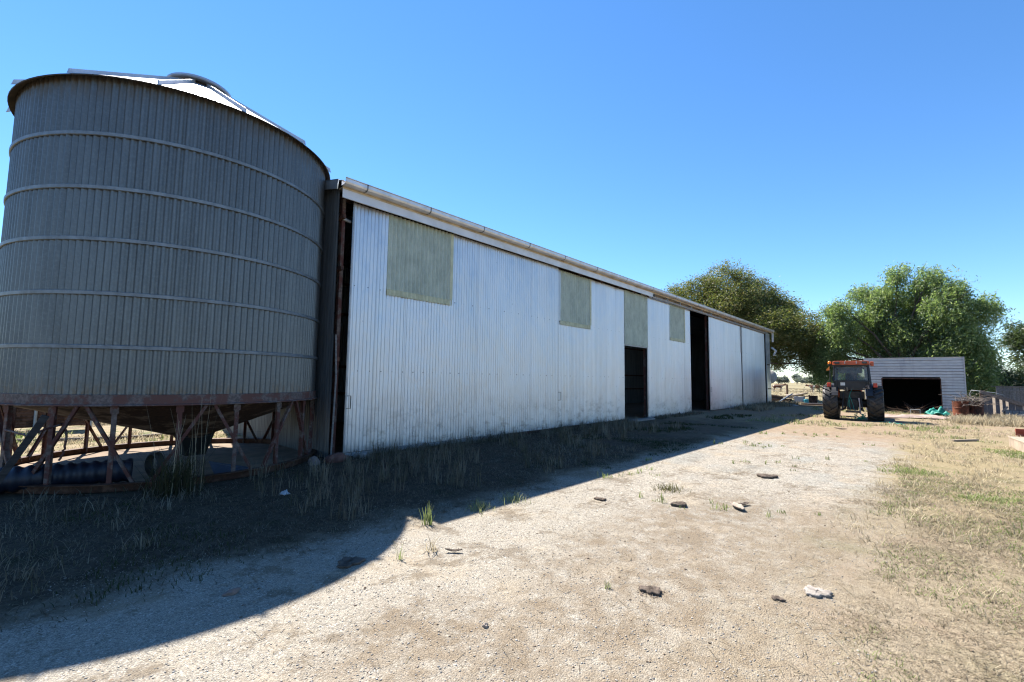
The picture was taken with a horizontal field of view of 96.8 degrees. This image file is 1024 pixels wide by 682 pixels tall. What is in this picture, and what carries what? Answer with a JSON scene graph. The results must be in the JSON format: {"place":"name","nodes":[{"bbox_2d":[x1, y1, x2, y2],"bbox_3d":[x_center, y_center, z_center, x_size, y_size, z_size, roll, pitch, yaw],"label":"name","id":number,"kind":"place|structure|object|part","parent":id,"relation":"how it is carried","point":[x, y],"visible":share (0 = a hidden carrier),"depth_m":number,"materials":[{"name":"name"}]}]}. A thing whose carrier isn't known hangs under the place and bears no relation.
{"place":"outdoors","nodes":[
{"label":"outdoors","id":0,"kind":"place"},
{"bbox_2d":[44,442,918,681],"bbox_3d":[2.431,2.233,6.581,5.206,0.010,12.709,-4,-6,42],"label":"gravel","id":1,"kind":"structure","parent":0,"point":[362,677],"depth_m":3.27,"materials":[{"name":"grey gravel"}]},
{"bbox_2d":[0,383,1023,681],"bbox_3d":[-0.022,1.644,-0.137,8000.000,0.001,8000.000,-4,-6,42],"label":"ground","id":2,"kind":"structure","parent":0,"point":[32,655],"depth_m":3.83,"materials":[{"name":"beige soil"}]},
{"bbox_2d":[0,415,48,483],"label":"leaning plank","id":3,"kind":"object","parent":2,"relation":"on","point":[23,446],"visible":1,"depth_m":5.68,"materials":[{"name":"grey wood"}]},
{"bbox_2d":[0,407,92,427],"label":"iron yard fence","id":4,"kind":"object","parent":2,"relation":"on","point":[26,418],"visible":0.04,"depth_m":12.57,"materials":[{"name":"brown metal"}]},
{"bbox_2d":[17,433,166,441],"bbox_3d":[-10.401,2.408,11.300,2.971,0.088,0.412,4,-5,-30],"label":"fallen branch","id":5,"kind":"object","parent":2,"relation":"on","point":[99,438],"visible":0.37,"depth_m":11.26,"materials":[{"name":"brown wood"}]},
{"bbox_2d":[13,443,303,483],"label":"silo floor","id":6,"kind":"structure","parent":2,"relation":"on","point":[258,454],"depth_m":9.03,"materials":[{"name":"grey concrete"}]},
{"bbox_2d":[0,458,132,493],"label":"drain pipe","id":7,"kind":"object","parent":6,"relation":"on","point":[92,472],"visible":0.76,"depth_m":6.40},
{"bbox_2d":[144,452,163,476],"bbox_3d":[-5.702,1.970,7.252,0.380,0.380,0.120,-1,-5,22],"label":"rubber ring","id":8,"kind":"object","parent":6,"relation":"on","point":[148,457],"visible":0.56,"depth_m":7.25,"materials":[{"name":"black rubber"}]},
{"bbox_2d":[0,68,330,493],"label":"grain silo","id":9,"kind":"object","parent":6,"relation":"on","point":[161,251],"visible":0.98,"depth_m":6.81,"materials":[{"name":"metal"}]},
{"bbox_2d":[4,423,67,460],"bbox_3d":[-6.589,1.365,6.069,0.836,0.521,0.530,0,-5,4],"label":"strap","id":10,"kind":"object","parent":9,"relation":"attached to","point":[64,445],"visible":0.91,"depth_m":6.22,"materials":[{"name":"red metal"}]},
{"bbox_2d":[0,421,315,463],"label":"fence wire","id":11,"kind":"object","parent":9,"relation":"attached to","point":[136,439],"visible":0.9,"depth_m":6.30,"materials":[{"name":"metal"}]},
{"bbox_2d":[209,461,248,473],"bbox_3d":[-4.656,2.097,7.596,0.340,0.212,0.640,-4,-6,42],"label":"plastic sheet","id":12,"kind":"object","parent":6,"relation":"on","point":[217,467],"visible":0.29,"depth_m":7.49,"materials":[{"name":"blue plastic"}]},
{"bbox_2d":[135,446,222,499],"bbox_3d":[-4.641,1.812,6.382,1.081,0.621,1.021,4,-6,-33],"label":"weed clump","id":13,"kind":"object","parent":2,"relation":"on","point":[175,478],"visible":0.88,"depth_m":6.23,"materials":[{"name":"green plant"}]},
{"bbox_2d":[148,393,215,492],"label":"weed stalks","id":14,"kind":"object","parent":2,"relation":"on","point":[189,451],"visible":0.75,"depth_m":6.34,"materials":[{"name":"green plant"}]},
{"bbox_2d":[222,587,239,595],"bbox_3d":[-2.118,1.891,3.429,0.057,0.044,0.118,-4,-6,42],"label":"stone","id":15,"kind":"object","parent":2,"relation":"on","point":[233,591],"visible":1,"depth_m":3.42,"materials":[{"name":"grey stone"}]},
{"bbox_2d":[280,489,289,495],"bbox_3d":[-3.156,2.101,6.314,0.114,0.077,0.113,-1,-5,25],"label":"plastic scrap","id":16,"kind":"object","parent":2,"relation":"on","point":[285,492],"visible":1,"depth_m":6.29,"materials":[{"name":"white plastic"}]},
{"bbox_2d":[308,456,319,464],"bbox_3d":[-3.701,2.231,8.489,0.186,0.167,0.211,-4,-6,42],"label":"rock","id":17,"kind":"object","parent":2,"relation":"on","point":[314,459],"visible":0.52,"depth_m":8.43,"materials":[{"name":"grey stone"}]},
{"bbox_2d":[323,452,348,463],"bbox_3d":[-3.410,2.253,8.824,0.271,0.185,0.517,-4,-6,42],"label":"rock","id":18,"kind":"object","parent":2,"relation":"on","point":[338,457],"visible":0.87,"depth_m":8.71,"materials":[{"name":"stone"}]},
{"bbox_2d":[336,556,365,567],"bbox_3d":[-1.438,1.956,4.015,0.219,0.027,0.241,0,-5,11],"label":"cow pat","id":19,"kind":"object","parent":2,"relation":"on","point":[346,562],"visible":1,"depth_m":4.01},
{"bbox_2d":[354,452,369,457],"bbox_3d":[-3.087,2.341,9.360,0.186,0.105,0.367,-4,-6,42],"label":"rock","id":20,"kind":"object","parent":2,"relation":"on","point":[362,453],"visible":0.63,"depth_m":9.26,"materials":[{"name":"stone"}]},
{"bbox_2d":[393,542,404,559],"bbox_3d":[-1.018,1.899,4.125,0.118,0.171,0.082,3,-5,-29],"label":"weed","id":21,"kind":"object","parent":2,"relation":"on","point":[399,557],"visible":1,"depth_m":4.12,"materials":[{"name":"green plant"}]},
{"bbox_2d":[419,503,434,524],"bbox_3d":[-0.953,1.949,5.120,0.128,0.237,0.193,-2,-5,30],"label":"weed","id":22,"kind":"object","parent":2,"relation":"on","point":[429,520],"visible":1,"depth_m":5.11,"materials":[{"name":"green plant"}]},
{"bbox_2d":[417,535,438,552],"bbox_3d":[-0.761,1.941,4.364,0.227,0.134,0.320,-4,-6,42],"label":"weed","id":23,"kind":"object","parent":2,"relation":"on","point":[432,548],"visible":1,"depth_m":4.35,"materials":[{"name":"beige plant"}]},
{"bbox_2d":[445,548,461,551],"bbox_3d":[-0.553,1.980,4.306,0.168,0.028,0.044,1,-5,2],"label":"bark strip","id":24,"kind":"object","parent":2,"relation":"on","point":[453,550],"visible":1,"depth_m":4.30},
{"bbox_2d":[464,496,494,516],"bbox_3d":[-0.412,2.066,5.716,0.388,0.118,0.434,-2,-6,32],"label":"weed","id":25,"kind":"object","parent":2,"relation":"on","point":[478,505],"visible":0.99,"depth_m":5.74,"materials":[{"name":"green plant"}]},
{"bbox_2d":[223,177,776,456],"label":"hay shed","id":26,"kind":"structure","parent":2,"relation":"on","point":[434,323],"depth_m":12.55,"materials":[{"name":"metal"}]},
{"bbox_2d":[343,202,557,452],"bbox_3d":[-0.938,-0.077,12.211,0.073,5.270,7.383,-4,-6,42],"label":"sliding door","id":27,"kind":"structure","parent":26,"relation":"in","point":[448,333],"depth_m":11.33,"materials":[{"name":"metal"}]},
{"bbox_2d":[558,269,624,426],"bbox_3d":[3.032,0.360,16.692,0.074,5.250,4.540,-4,-6,42],"label":"sliding door","id":28,"kind":"structure","parent":26,"relation":"in","point":[591,378],"depth_m":16.46,"materials":[{"name":"metal"}]},
{"bbox_2d":[647,297,691,417],"bbox_3d":[7.615,0.865,21.717,0.070,5.380,5.020,-4,-6,42],"label":"sliding door","id":29,"kind":"structure","parent":26,"relation":"in","point":[668,349],"depth_m":21.52,"materials":[{"name":"metal"}]},
{"bbox_2d":[708,316,741,409],"bbox_3d":[13.112,1.404,27.737,0.039,5.350,6.040,-4,-6,42],"label":"sliding door","id":30,"kind":"structure","parent":26,"relation":"in","point":[725,371],"depth_m":27.45,"materials":[{"name":"metal"}]},
{"bbox_2d":[741,326,765,405],"bbox_3d":[17.227,1.837,32.273,0.041,5.350,5.800,-4,-6,42],"label":"sliding door","id":31,"kind":"structure","parent":26,"relation":"in","point":[753,355],"depth_m":32.05,"materials":[{"name":"metal"}]},
{"bbox_2d":[0,388,1023,681],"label":"dry grass","id":32,"kind":"structure","parent":2,"relation":"on","point":[628,424],"depth_m":6.12,"materials":[{"name":"beige plant"}]},
{"bbox_2d":[495,490,530,505],"bbox_3d":[-0.020,2.109,6.180,0.459,0.119,0.508,3,-5,-22],"label":"weed","id":33,"kind":"object","parent":2,"relation":"on","point":[514,497],"visible":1,"depth_m":6.16,"materials":[{"name":"green plant"}]},
{"bbox_2d":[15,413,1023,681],"bbox_3d":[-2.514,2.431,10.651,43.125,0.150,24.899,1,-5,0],"label":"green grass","id":34,"kind":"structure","parent":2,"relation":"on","point":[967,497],"depth_m":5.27,"materials":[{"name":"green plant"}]},
{"bbox_2d":[594,497,605,500],"bbox_3d":[1.223,2.178,6.268,0.159,0.031,0.121,-7,-9,58],"label":"cow pat","id":35,"kind":"object","parent":2,"relation":"on","point":[599,498],"visible":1,"depth_m":6.24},
{"bbox_2d":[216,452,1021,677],"bbox_3d":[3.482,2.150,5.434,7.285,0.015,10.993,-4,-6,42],"label":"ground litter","id":36,"kind":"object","parent":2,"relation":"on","point":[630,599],"visible":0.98,"depth_m":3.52,"materials":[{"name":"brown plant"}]},
{"bbox_2d":[639,585,662,595],"bbox_3d":[1.086,1.951,3.563,0.186,0.032,0.137,-1,-5,25],"label":"cow pat","id":37,"kind":"object","parent":2,"relation":"on","point":[653,590],"visible":1,"depth_m":3.55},
{"bbox_2d":[650,482,690,493],"bbox_3d":[2.430,2.207,6.880,0.673,0.107,0.513,-1,-5,17],"label":"weed","id":38,"kind":"object","parent":2,"relation":"on","point":[669,487],"visible":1,"depth_m":6.89,"materials":[{"name":"beige plant"}]},
{"bbox_2d":[670,501,686,507],"bbox_3d":[2.213,2.163,6.041,0.214,0.050,0.196,0,-5,15],"label":"cow pat","id":39,"kind":"object","parent":2,"relation":"on","point":[682,504],"visible":1,"depth_m":5.99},
{"bbox_2d":[730,502,744,509],"bbox_3d":[2.939,2.154,5.927,0.132,0.045,0.306,1,-5,2],"label":"bark strip","id":40,"kind":"object","parent":2,"relation":"on","point":[737,505],"visible":1,"depth_m":5.93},
{"bbox_2d":[664,254,829,376],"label":"shade tree","id":41,"kind":"object","parent":2,"relation":"on","point":[780,315],"visible":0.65,"depth_m":41.82,"materials":[{"name":"green plant"}]},
{"bbox_2d":[757,473,777,478],"bbox_3d":[4.452,2.349,7.903,0.350,0.048,0.274,0,-5,13],"label":"cow pat","id":42,"kind":"object","parent":2,"relation":"on","point":[767,476],"visible":1,"depth_m":7.86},
{"bbox_2d":[771,370,776,383],"bbox_3d":[20.508,3.619,36.195,1.140,2.639,0.326,-4,-6,42],"label":"satellite dish","id":43,"kind":"object","parent":2,"relation":"on","point":[773,376],"visible":0.27,"depth_m":35.98,"materials":[{"name":"white metal"}]},
{"bbox_2d":[771,595,785,601],"bbox_3d":[2.030,1.960,3.457,0.099,0.022,0.068,-3,-6,36],"label":"cow pat","id":44,"kind":"object","parent":2,"relation":"on","point":[776,598],"visible":1,"depth_m":3.44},
{"bbox_2d":[772,384,785,391],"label":"cow","id":45,"kind":"object","parent":2,"relation":"on","point":[780,386],"visible":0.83,"depth_m":78.29},
{"bbox_2d":[775,377,782,383],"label":"tree","id":46,"kind":"object","parent":2,"relation":"on","point":[778,380],"visible":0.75,"depth_m":437.37,"materials":[{"name":"green plant"}]},
{"bbox_2d":[771,394,793,401],"bbox_3d":[22.775,4.767,37.661,2.806,0.635,0.950,-4,-6,42],"label":"scrap sheet","id":47,"kind":"object","parent":2,"relation":"on","point":[774,399],"visible":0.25,"depth_m":37.64,"materials":[{"name":"grey metal"}]},
{"bbox_2d":[780,374,789,382],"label":"tree","id":48,"kind":"object","parent":2,"relation":"on","point":[784,379],"visible":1,"depth_m":434.40,"materials":[{"name":"green plant"}]},
{"bbox_2d":[791,373,799,380],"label":"tree","id":49,"kind":"object","parent":2,"relation":"on","point":[793,377],"visible":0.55,"depth_m":428.54,"materials":[{"name":"green plant"}]},
{"bbox_2d":[786,392,808,396],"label":"fallen log","id":50,"kind":"object","parent":2,"relation":"on","point":[800,394],"visible":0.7,"depth_m":47.74,"materials":[{"name":"wood"}]},
{"bbox_2d":[794,396,804,401],"bbox_3d":[23.329,4.725,36.858,0.712,0.420,0.600,-4,-6,42],"label":"plastic tub","id":51,"kind":"object","parent":2,"relation":"on","point":[797,399],"visible":0.76,"depth_m":36.65,"materials":[{"name":"white plastic"}]},
{"bbox_2d":[794,376,827,384],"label":"distant wood","id":52,"kind":"object","parent":2,"relation":"on","point":[799,379],"visible":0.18,"depth_m":420.89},
{"bbox_2d":[802,403,822,405],"bbox_3d":[22.866,4.689,33.356,0.200,0.100,2.707,5,-7,-43],"label":"sleeper","id":53,"kind":"object","parent":2,"relation":"on","point":[811,404],"visible":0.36,"depth_m":33.88,"materials":[{"name":"brown wood"}]},
{"bbox_2d":[808,395,817,402],"bbox_3d":[24.582,4.745,37.073,0.580,0.650,0.550,-4,-6,42],"label":"rusty tank","id":54,"kind":"object","parent":2,"relation":"on","point":[813,399],"visible":0.86,"depth_m":36.88,"materials":[{"name":"metal"}]},
{"bbox_2d":[805,384,821,391],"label":"cow","id":55,"kind":"object","parent":2,"relation":"on","point":[812,386],"visible":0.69,"depth_m":75.77},
{"bbox_2d":[803,585,832,597],"bbox_3d":[2.393,1.969,3.560,0.193,0.030,0.191,-4,-6,43],"label":"pale stone","id":56,"kind":"object","parent":2,"relation":"on","point":[815,592],"visible":1,"depth_m":3.54,"materials":[{"name":"white stone"}]},
{"bbox_2d":[771,384,864,393],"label":"paddock fence","id":57,"kind":"object","parent":2,"relation":"on","point":[787,388],"visible":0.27,"depth_m":62.46,"materials":[{"name":"brown wood"}]},
{"bbox_2d":[822,361,884,420],"bbox_3d":[16.250,2.345,21.639,2.213,2.682,3.908,-3,-6,38],"label":"tractor","id":58,"kind":"object","parent":2,"relation":"on","point":[853,376],"visible":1,"depth_m":20.55,"materials":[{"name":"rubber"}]},
{"bbox_3d":[15.420,1.464,20.655,1.260,0.653,0.095,-3,-6,38],"label":"rear window","id":59,"kind":"part","parent":58,"relation":"part of","materials":[{"name":"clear glass"}]},
{"bbox_2d":[854,413,866,419],"bbox_3d":[15.366,3.321,20.053,0.457,0.287,0.332,-4,-6,42],"label":"rope","id":60,"kind":"object","parent":58,"relation":"attached to","point":[862,416],"visible":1,"depth_m":19.98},
{"bbox_2d":[804,260,1019,403],"bbox_3d":[30.032,-0.660,35.348,12.899,11.397,7.478,-4,-6,42],"label":"pepper tree","id":61,"kind":"object","parent":2,"relation":"on","point":[899,329],"visible":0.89,"depth_m":34.07,"materials":[{"name":"green plant"}]},
{"bbox_2d":[887,401,941,413],"bbox_3d":[22.565,3.732,25.849,2.407,0.746,2.386,-1,-5,17],"label":"brush pile","id":62,"kind":"object","parent":2,"relation":"on","point":[922,411],"visible":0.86,"depth_m":25.77,"materials":[{"name":"brown wood"}]},
{"bbox_2d":[863,357,966,412],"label":"garage","id":63,"kind":"structure","parent":2,"relation":"on","point":[917,382],"depth_m":26.89,"materials":[{"name":"paint"}]},
{"bbox_2d":[885,414,950,418],"bbox_3d":[19.831,3.670,22.131,3.334,0.186,1.233,-2,-6,34],"label":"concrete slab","id":64,"kind":"object","parent":2,"relation":"on","point":[914,416],"visible":0.71,"depth_m":22.03,"materials":[{"name":"beige concrete"}]},
{"bbox_2d":[924,406,950,416],"bbox_3d":[21.492,3.551,22.936,0.966,0.508,0.896,-1,-5,25],"label":"shade net","id":65,"kind":"object","parent":2,"relation":"on","point":[940,411],"visible":0.88,"depth_m":22.84,"materials":[{"name":"teal fabric"}]},
{"bbox_2d":[952,401,969,416],"bbox_3d":[21.626,3.337,21.888,0.608,0.860,0.608,-4,-6,42],"label":"oil drum","id":66,"kind":"object","parent":2,"relation":"on","point":[958,407],"visible":0.73,"depth_m":21.70,"materials":[{"name":"red metal"}]},
{"bbox_2d":[938,389,997,406],"bbox_3d":[22.004,2.725,21.891,1.799,0.865,2.256,0,-5,11],"label":"stick bundle","id":67,"kind":"object","parent":66,"relation":"in","point":[972,399],"visible":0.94,"depth_m":21.57,"materials":[{"name":"wood"}]},
{"bbox_2d":[951,439,978,441],"bbox_3d":[13.289,2.908,13.316,0.891,0.060,0.070,2,-5,-10],"label":"timber offcut","id":68,"kind":"object","parent":2,"relation":"on","point":[954,440],"visible":1,"depth_m":13.28,"materials":[{"name":"beige wood"}]},
{"bbox_2d":[969,401,983,416],"bbox_3d":[22.280,3.342,21.836,0.608,0.860,0.608,-4,-6,42],"label":"oil drum","id":69,"kind":"object","parent":2,"relation":"on","point":[977,410],"visible":0.48,"depth_m":21.61,"materials":[{"name":"brown metal"}]},
{"bbox_2d":[979,390,1023,415],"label":"loading race","id":70,"kind":"object","parent":2,"relation":"on","point":[1003,405],"visible":0.62,"depth_m":22.55,"materials":[{"name":"grey wood"}]},
{"bbox_2d":[992,359,1023,401],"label":"bush","id":71,"kind":"object","parent":2,"relation":"on","point":[1016,378],"visible":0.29,"depth_m":32.10,"materials":[{"name":"green plant"}]},
{"bbox_2d":[994,316,1023,373],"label":"gum tree","id":72,"kind":"object","parent":2,"relation":"on","point":[1014,339],"visible":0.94,"depth_m":35.90,"materials":[{"name":"green plant"}]},
{"bbox_2d":[996,386,1023,402],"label":"paling fence","id":73,"kind":"object","parent":2,"relation":"on","point":[1008,390],"visible":0.5,"depth_m":25.91,"materials":[{"name":"grey wood"}]},
{"bbox_2d":[1005,408,1023,416],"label":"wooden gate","id":74,"kind":"structure","parent":2,"relation":"on","point":[1007,411],"depth_m":22.10,"materials":[{"name":"grey wood"}]},
{"bbox_2d":[1008,436,1023,451],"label":"concrete trough","id":75,"kind":"object","parent":2,"relation":"on","point":[1016,443],"visible":1,"depth_m":11.64,"materials":[{"name":"beige concrete"}]},
{"bbox_2d":[1015,429,1023,436],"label":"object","id":76,"kind":"structure","parent":75,"relation":"on","point":[1018,432],"depth_m":14.75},
{"bbox_2d":[0,0,1023,382],"label":"sky","id":77,"kind":"structure","parent":0,"point":[821,146],"materials":[{"name":"blue"}]}
]}

